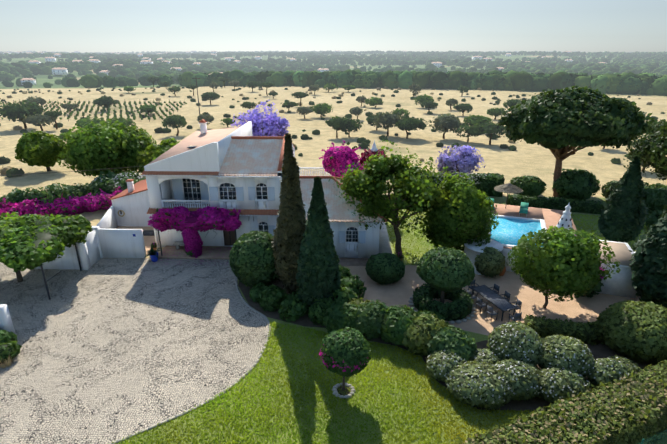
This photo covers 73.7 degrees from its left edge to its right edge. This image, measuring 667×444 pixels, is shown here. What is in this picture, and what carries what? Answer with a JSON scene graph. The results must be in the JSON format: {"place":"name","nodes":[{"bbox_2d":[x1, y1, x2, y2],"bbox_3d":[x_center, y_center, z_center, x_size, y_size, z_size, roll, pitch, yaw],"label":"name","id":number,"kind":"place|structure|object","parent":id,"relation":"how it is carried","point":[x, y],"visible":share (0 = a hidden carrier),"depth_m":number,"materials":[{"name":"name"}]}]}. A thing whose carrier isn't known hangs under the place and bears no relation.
{"place":"outdoors","nodes":[
{"label":"outdoors","id":0,"kind":"place"},
{"bbox_2d":[231,100,289,135],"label":"jacaranda tree","id":1,"kind":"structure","parent":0,"point":[273,125],"depth_m":45.80,"materials":[{"name":"purple plant"}]},
{"bbox_2d":[0,53,666,257],"bbox_3d":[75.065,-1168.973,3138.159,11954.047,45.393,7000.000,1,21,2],"label":"dry field","id":2,"kind":"structure","parent":0,"point":[528,159],"depth_m":98.44,"materials":[{"name":"beige soil"}]},
{"bbox_2d":[0,329,21,367],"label":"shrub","id":3,"kind":"object","parent":2,"relation":"on","point":[10,347],"visible":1,"depth_m":22.08,"materials":[{"name":"green plant"}]},
{"bbox_2d":[14,130,67,171],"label":"tree","id":4,"kind":"object","parent":2,"relation":"on","point":[39,148],"visible":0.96,"depth_m":55.41,"materials":[{"name":"green plant"}]},
{"bbox_2d":[0,166,139,175],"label":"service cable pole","id":5,"kind":"object","parent":2,"relation":"on","point":[72,171],"visible":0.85,"depth_m":37.37,"materials":[{"name":"brown wood"}]},
{"bbox_2d":[0,170,145,216],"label":"bougainvillea hedge","id":6,"kind":"object","parent":2,"relation":"on","point":[101,190],"visible":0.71,"depth_m":41.63,"materials":[{"name":"purple plant"}]},
{"bbox_2d":[0,99,186,121],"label":"vineyard rows","id":7,"kind":"object","parent":2,"relation":"on","point":[109,109],"visible":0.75,"depth_m":118.29,"materials":[{"name":"green plant"}]},
{"bbox_2d":[56,119,156,176],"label":"tree","id":8,"kind":"object","parent":2,"relation":"on","point":[104,147],"visible":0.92,"depth_m":48.02,"materials":[{"name":"green plant"}]},
{"bbox_2d":[0,258,267,443],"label":"cobbled driveway","id":9,"kind":"structure","parent":2,"relation":"on","point":[113,349],"depth_m":23.23,"materials":[{"name":"grey stone"}]},
{"bbox_2d":[0,212,92,299],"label":"vine pergola carport","id":10,"kind":"object","parent":9,"relation":"on","point":[31,242],"visible":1,"depth_m":28.04,"materials":[{"name":"green plant"}]},
{"bbox_2d":[0,206,145,332],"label":"courtyard walls","id":11,"kind":"structure","parent":9,"relation":"on","point":[106,238],"depth_m":32.56,"materials":[{"name":"white paint"}]},
{"bbox_2d":[144,247,160,261],"bbox_3d":[-13.230,2.406,32.535,1.218,1.046,0.960,1,21,2],"label":"potted cycad","id":12,"kind":"object","parent":9,"relation":"on","point":[152,253],"visible":1,"depth_m":32.45,"materials":[{"name":"blue ceramic"}]},
{"bbox_2d":[2,141,363,265],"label":"bougainvillea flowers","id":13,"kind":"object","parent":9,"relation":"on","point":[235,213],"visible":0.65,"depth_m":32.39,"materials":[{"name":"purple plant"}]},
{"bbox_2d":[108,276,270,443],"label":"driveway kerb","id":14,"kind":"structure","parent":9,"relation":"on","point":[224,391],"depth_m":20.23,"materials":[{"name":"stone"}]},
{"bbox_2d":[127,137,179,176],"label":"tree","id":15,"kind":"object","parent":2,"relation":"on","point":[149,154],"visible":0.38,"depth_m":48.10,"materials":[{"name":"green plant"}]},
{"bbox_2d":[58,77,420,141],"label":"field trees","id":16,"kind":"object","parent":2,"relation":"on","point":[210,96],"visible":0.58,"depth_m":115.05,"materials":[{"name":"green plant"}]},
{"bbox_2d":[109,119,386,258],"bbox_3d":[-7.651,-3.744,38.377,23.376,8.450,14.616,1,21,2],"label":"villa","id":17,"kind":"object","parent":2,"relation":"on","point":[180,174],"visible":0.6,"depth_m":33.72,"materials":[{"name":"white paint"}]},
{"bbox_2d":[173,242,183,248],"bbox_3d":[-11.708,1.838,34.412,1.200,0.490,0.400,1,21,2],"label":"stone bench","id":18,"kind":"object","parent":17,"relation":"on","point":[177,244],"visible":0.57,"depth_m":34.25,"materials":[{"name":"stone"}]},
{"bbox_2d":[154,126,357,251],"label":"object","id":19,"kind":"object","parent":17,"relation":"attached to","point":[256,204],"visible":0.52,"depth_m":32.94,"materials":[{"name":"paint"}]},
{"bbox_2d":[370,140,377,151],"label":"chimney wall","id":20,"kind":"structure","parent":17,"relation":"on","point":[373,148],"depth_m":41.09,"materials":[{"name":"white paint"}]},
{"bbox_2d":[75,84,433,136],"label":"field trees","id":21,"kind":"object","parent":2,"relation":"on","point":[324,108],"visible":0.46,"depth_m":103.76,"materials":[{"name":"green plant"}]},
{"bbox_2d":[92,82,492,135],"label":"field trees","id":22,"kind":"object","parent":2,"relation":"on","point":[386,120],"visible":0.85,"depth_m":86.39,"materials":[{"name":"green plant"}]},
{"bbox_2d":[44,75,605,148],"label":"field trees","id":23,"kind":"object","parent":2,"relation":"on","point":[336,123],"visible":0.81,"depth_m":79.52,"materials":[{"name":"green plant"}]},
{"bbox_2d":[0,85,664,177],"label":"shrubs","id":24,"kind":"object","parent":2,"relation":"on","point":[9,171],"visible":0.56,"depth_m":107.60,"materials":[{"name":"green plant"}]},
{"bbox_2d":[0,80,665,138],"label":"field trees","id":25,"kind":"object","parent":2,"relation":"on","point":[19,111],"visible":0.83,"depth_m":90.47,"materials":[{"name":"green plant"}]},
{"bbox_2d":[0,50,666,95],"bbox_3d":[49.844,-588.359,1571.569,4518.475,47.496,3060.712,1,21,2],"label":"distant woodland","id":26,"kind":"object","parent":2,"relation":"on","point":[636,72],"visible":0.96,"depth_m":469.24,"materials":[{"name":"green plant"}]},
{"bbox_2d":[3,50,605,84],"bbox_3d":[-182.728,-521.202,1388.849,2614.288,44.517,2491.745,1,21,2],"label":"distant houses","id":27,"kind":"structure","parent":26,"relation":"on","point":[60,71],"depth_m":631.69,"materials":[{"name":"white"}]},
{"bbox_2d":[23,81,655,170],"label":"field trees","id":28,"kind":"object","parent":2,"relation":"on","point":[445,122],"visible":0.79,"depth_m":88.03,"materials":[{"name":"green plant"}]},
{"bbox_2d":[424,172,504,196],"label":"pool hedge","id":29,"kind":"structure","parent":2,"relation":"on","point":[487,183],"depth_m":47.48,"materials":[{"name":"green plant"}]},
{"bbox_2d":[510,168,666,227],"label":"border shrubs","id":30,"kind":"object","parent":2,"relation":"on","point":[578,184],"visible":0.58,"depth_m":45.66,"materials":[{"name":"green plant"}]},
{"bbox_2d":[623,119,666,182],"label":"tree","id":31,"kind":"object","parent":2,"relation":"on","point":[650,149],"visible":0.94,"depth_m":49.19,"materials":[{"name":"green plant"}]},
{"bbox_2d":[0,0,666,52],"label":"sky","id":32,"kind":"structure","parent":0,"point":[93,26],"materials":[{"name":"blue"}]},
{"bbox_2d":[338,222,391,265],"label":"wall","id":33,"kind":"structure","parent":0,"point":[384,245],"depth_m":34.24,"materials":[{"name":"paint"}]},
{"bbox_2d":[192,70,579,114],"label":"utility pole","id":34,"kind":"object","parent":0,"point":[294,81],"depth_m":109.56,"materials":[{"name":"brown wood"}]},
{"bbox_2d":[107,197,666,443],"bbox_3d":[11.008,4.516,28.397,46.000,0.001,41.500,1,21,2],"label":"garden lawn","id":35,"kind":"structure","parent":0,"point":[477,337],"depth_m":19.26,"materials":[{"name":"green plant"}]},
{"bbox_2d":[148,206,241,257],"bbox_3d":[-10.107,0.670,33.312,6.709,3.692,2.780,1,21,2],"label":"bougainvillea","id":36,"kind":"object","parent":35,"relation":"on","point":[191,225],"visible":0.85,"depth_m":32.20,"materials":[{"name":"purple plant"}]},
{"bbox_2d":[332,383,355,398],"bbox_3d":[0.456,7.600,20.062,1.090,0.155,0.986,1,21,2],"label":"stone tree ring","id":37,"kind":"object","parent":35,"relation":"on","point":[341,394],"visible":0.85,"depth_m":20.02,"materials":[{"name":"stone"}]},
{"bbox_2d":[319,326,370,390],"bbox_3d":[0.506,6.196,19.555,2.301,3.100,2.267,1,21,2],"label":"topiary tree","id":38,"kind":"object","parent":35,"relation":"on","point":[346,352],"visible":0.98,"depth_m":18.70,"materials":[{"name":"green plant"}]},
{"bbox_2d":[322,145,385,177],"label":"bougainvillea mounds","id":39,"kind":"object","parent":35,"relation":"on","point":[338,162],"visible":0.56,"depth_m":40.08,"materials":[{"name":"pink plant"}]},
{"bbox_2d":[117,226,640,335],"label":"paving","id":40,"kind":"structure","parent":35,"relation":"on","point":[584,309],"depth_m":27.60,"materials":[{"name":"beige stone"}]},
{"bbox_2d":[143,230,154,235],"bbox_3d":[-15.606,0.932,37.828,1.400,0.058,1.100,1,21,2],"label":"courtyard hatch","id":41,"kind":"object","parent":40,"relation":"on","point":[148,232],"visible":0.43,"depth_m":37.64,"materials":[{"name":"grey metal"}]},
{"bbox_2d":[151,243,403,260],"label":"potted plants","id":42,"kind":"object","parent":40,"relation":"on","point":[399,254],"visible":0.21,"depth_m":32.39,"materials":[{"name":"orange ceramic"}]},
{"bbox_2d":[408,295,476,323],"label":"bed ring stones","id":43,"kind":"object","parent":40,"relation":"on","point":[410,301],"visible":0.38,"depth_m":26.01,"materials":[{"name":"beige stone"}]},
{"bbox_2d":[467,289,476,303],"bbox_3d":[8.402,4.549,27.070,0.460,0.880,0.480,-8,22,-20],"label":"dining chair","id":44,"kind":"object","parent":40,"relation":"on","point":[472,295],"visible":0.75,"depth_m":26.92,"materials":[{"name":"grey metal"}]},
{"bbox_2d":[468,280,478,294],"bbox_3d":[8.856,4.152,28.128,0.480,0.880,0.460,-6,22,-16],"label":"dining chair","id":45,"kind":"object","parent":40,"relation":"on","point":[473,283],"visible":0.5,"depth_m":28.23,"materials":[{"name":"grey metal"}]},
{"bbox_2d":[476,297,487,312],"bbox_3d":[8.735,4.862,26.237,0.460,0.880,0.480,-7,22,-19],"label":"dining chair","id":46,"kind":"object","parent":40,"relation":"on","point":[480,303],"visible":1,"depth_m":26.09,"materials":[{"name":"grey metal"}]},
{"bbox_2d":[474,246,505,276],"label":"topiary bush","id":47,"kind":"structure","parent":40,"relation":"on","point":[490,261],"depth_m":29.79,"materials":[{"name":"green plant"}]},
{"bbox_2d":[486,305,498,321],"bbox_3d":[9.067,5.175,25.404,0.460,0.880,0.480,-9,22,-23],"label":"dining chair","id":48,"kind":"object","parent":40,"relation":"on","point":[491,311],"visible":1,"depth_m":25.28,"materials":[{"name":"grey metal"}]},
{"bbox_2d":[471,285,517,320],"bbox_3d":[9.503,4.820,26.528,1.000,0.755,2.900,-7,22,-19],"label":"dining table","id":49,"kind":"object","parent":40,"relation":"on","point":[502,304],"visible":0.98,"depth_m":26.26,"materials":[{"name":"grey metal"}]},
{"bbox_2d":[490,283,499,293],"bbox_3d":[9.939,4.347,27.608,0.460,0.880,0.480,-10,23,-24],"label":"dining chair","id":50,"kind":"object","parent":40,"relation":"on","point":[496,287],"visible":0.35,"depth_m":27.60,"materials":[{"name":"grey metal"}]},
{"bbox_2d":[499,267,505,275],"bbox_3d":[11.527,3.254,30.418,0.520,0.950,0.520,1,21,2],"label":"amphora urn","id":51,"kind":"object","parent":40,"relation":"on","point":[502,273],"visible":0.44,"depth_m":30.26,"materials":[{"name":"ceramic"}]},
{"bbox_2d":[501,291,510,300],"bbox_3d":[10.271,4.660,26.774,0.460,0.880,0.480,-7,22,-18],"label":"dining chair","id":52,"kind":"object","parent":40,"relation":"on","point":[507,294],"visible":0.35,"depth_m":26.73,"materials":[{"name":"grey metal"}]},
{"bbox_2d":[508,312,521,321],"bbox_3d":[10.150,5.371,24.884,0.480,0.880,0.460,-6,21,-15],"label":"dining chair","id":53,"kind":"object","parent":40,"relation":"on","point":[516,316],"visible":0.88,"depth_m":24.66,"materials":[{"name":"grey metal"}]},
{"bbox_2d":[509,298,521,312],"bbox_3d":[10.604,4.974,25.941,0.460,0.880,0.480,-5,21,-13],"label":"dining chair","id":54,"kind":"object","parent":40,"relation":"on","point":[518,302],"visible":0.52,"depth_m":25.89,"materials":[{"name":"grey metal"}]},
{"bbox_2d":[506,225,620,307],"bbox_3d":[13.355,2.670,25.891,6.112,5.263,4.702,1,21,2],"label":"tree","id":55,"kind":"object","parent":40,"relation":"on","point":[563,261],"depth_m":24.61,"materials":[{"name":"green plant"}]},
{"bbox_2d":[629,204,666,307],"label":"cypress tree","id":56,"kind":"object","parent":40,"relation":"on","point":[649,277],"visible":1,"depth_m":25.67,"materials":[{"name":"green plant"}]},
{"bbox_2d":[365,253,404,284],"bbox_3d":[3.439,3.102,29.776,2.713,1.996,2.661,1,21,2],"label":"topiary bush","id":57,"kind":"object","parent":35,"relation":"on","point":[385,268],"depth_m":28.95,"materials":[{"name":"green plant"}]},
{"bbox_2d":[329,139,468,255],"bbox_3d":[4.758,-1.774,33.035,10.048,8.661,7.867,8,22,20],"label":"orange tree","id":58,"kind":"object","parent":35,"relation":"on","point":[413,189],"visible":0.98,"depth_m":31.34,"materials":[{"name":"green plant"}]},
{"bbox_2d":[322,298,478,360],"bbox_3d":[3.563,5.370,23.730,8.374,1.915,3.983,10,23,25],"label":"lawn shrub","id":59,"kind":"object","parent":35,"relation":"on","point":[424,332],"visible":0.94,"depth_m":22.84,"materials":[{"name":"green plant"}]},
{"bbox_2d":[412,246,474,321],"bbox_3d":[6.545,3.365,26.215,3.548,3.858,3.646,1,21,2],"label":"topiary bush","id":60,"kind":"object","parent":35,"relation":"on","point":[442,272],"visible":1,"depth_m":25.32,"materials":[{"name":"green plant"}]},
{"bbox_2d":[238,278,659,410],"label":"garden bed soil","id":61,"kind":"structure","parent":35,"relation":"on","point":[601,351],"depth_m":22.99,"materials":[{"name":"brown soil"}]},
{"bbox_2d":[229,231,278,286],"bbox_3d":[-4.953,2.425,28.893,3.611,3.795,3.684,1,21,2],"label":"topiary bush","id":62,"kind":"object","parent":61,"relation":"on","point":[251,260],"visible":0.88,"depth_m":27.62,"materials":[{"name":"green plant"}]},
{"bbox_2d":[270,133,305,293],"bbox_3d":[-2.648,-0.233,26.603,2.375,10.162,2.459,1,21,2],"label":"cypress tree","id":63,"kind":"object","parent":61,"relation":"on","point":[289,230],"visible":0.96,"depth_m":26.01,"materials":[{"name":"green plant"}]},
{"bbox_2d":[248,265,366,325],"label":"low shrubs","id":64,"kind":"object","parent":61,"relation":"on","point":[272,297],"visible":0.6,"depth_m":25.98,"materials":[{"name":"green plant"}]},
{"bbox_2d":[295,176,340,307],"bbox_3d":[-0.832,1.372,25.191,2.607,8.150,2.521,1,21,2],"label":"cypress tree","id":65,"kind":"object","parent":61,"relation":"on","point":[318,276],"visible":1,"depth_m":24.56,"materials":[{"name":"green plant"}]},
{"bbox_2d":[426,321,640,408],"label":"clipped bushes","id":66,"kind":"object","parent":61,"relation":"on","point":[501,370],"visible":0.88,"depth_m":19.78,"materials":[{"name":"green plant"}]},
{"bbox_2d":[454,360,666,443],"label":"hedge","id":67,"kind":"object","parent":61,"relation":"on","point":[631,410],"visible":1,"depth_m":16.67,"materials":[{"name":"green plant"}]},
{"bbox_2d":[524,314,605,345],"bbox_3d":[12.538,5.806,23.909,4.228,0.914,1.510,4,21,11],"label":"patio hedge","id":68,"kind":"object","parent":61,"relation":"on","point":[585,333],"depth_m":23.66,"materials":[{"name":"green plant"}]},
{"bbox_2d":[596,300,666,363],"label":"topiary dome","id":69,"kind":"structure","parent":61,"relation":"on","point":[635,331],"depth_m":21.79,"materials":[{"name":"green plant"}]},
{"bbox_2d":[420,172,498,251],"bbox_3d":[9.056,-0.393,32.342,5.150,6.486,5.206,-17,27,-39],"label":"orange tree","id":70,"kind":"object","parent":35,"relation":"on","point":[460,217],"visible":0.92,"depth_m":30.87,"materials":[{"name":"green plant"}]},
{"bbox_2d":[497,85,656,196],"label":"umbrella pine tree","id":71,"kind":"object","parent":35,"relation":"on","point":[557,122],"visible":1,"depth_m":41.30,"materials":[{"name":"green plant"}]},
{"bbox_2d":[507,194,654,216],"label":"lawn hedge","id":72,"kind":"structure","parent":35,"relation":"on","point":[579,206],"depth_m":43.14,"materials":[{"name":"green plant"}]},
{"bbox_2d":[574,261,653,302],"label":"poolhouse shrubs","id":73,"kind":"object","parent":35,"relation":"on","point":[597,288],"visible":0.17,"depth_m":27.33,"materials":[{"name":"green plant"}]},
{"bbox_2d":[598,155,648,242],"bbox_3d":[22.757,-1.599,34.456,3.227,7.193,3.189,1,21,2],"label":"cypress tree","id":74,"kind":"object","parent":35,"relation":"on","point":[624,213],"visible":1,"depth_m":33.83,"materials":[{"name":"green plant"}]},
{"bbox_2d":[639,429,666,443],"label":"green fence","id":75,"kind":"object","parent":35,"relation":"on","point":[643,440],"visible":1,"depth_m":16.01,"materials":[{"name":"green"}]},
{"bbox_2d":[435,145,485,178],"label":"jacaranda tree","id":76,"kind":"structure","parent":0,"point":[465,159],"depth_m":44.69,"materials":[{"name":"purple plant"}]},
{"bbox_2d":[464,204,636,298],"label":"pool terrace","id":77,"kind":"structure","parent":0,"point":[511,229],"depth_m":31.39,"materials":[{"name":"paint"}]},
{"bbox_2d":[494,183,522,207],"bbox_3d":[14.985,-2.252,38.314,2.465,2.300,2.439,1,21,2],"label":"parasol","id":78,"kind":"object","parent":77,"relation":"on","point":[507,188],"visible":1,"depth_m":37.63,"materials":[{"name":"beige fabric"}]},
{"bbox_2d":[519,202,528,216],"bbox_3d":[16.050,-1.070,37.486,0.640,0.670,1.875,9,22,23],"label":"sun lounger","id":79,"kind":"object","parent":77,"relation":"on","point":[524,207],"visible":1,"depth_m":37.72,"materials":[{"name":"green plastic"}]},
{"bbox_2d":[556,203,572,231],"bbox_3d":[16.519,-0.046,31.664,1.211,2.850,1.240,-15,25,-35],"label":"chimney","id":80,"kind":"object","parent":77,"relation":"on","point":[565,221],"visible":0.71,"depth_m":31.34,"materials":[{"name":"white paint"}]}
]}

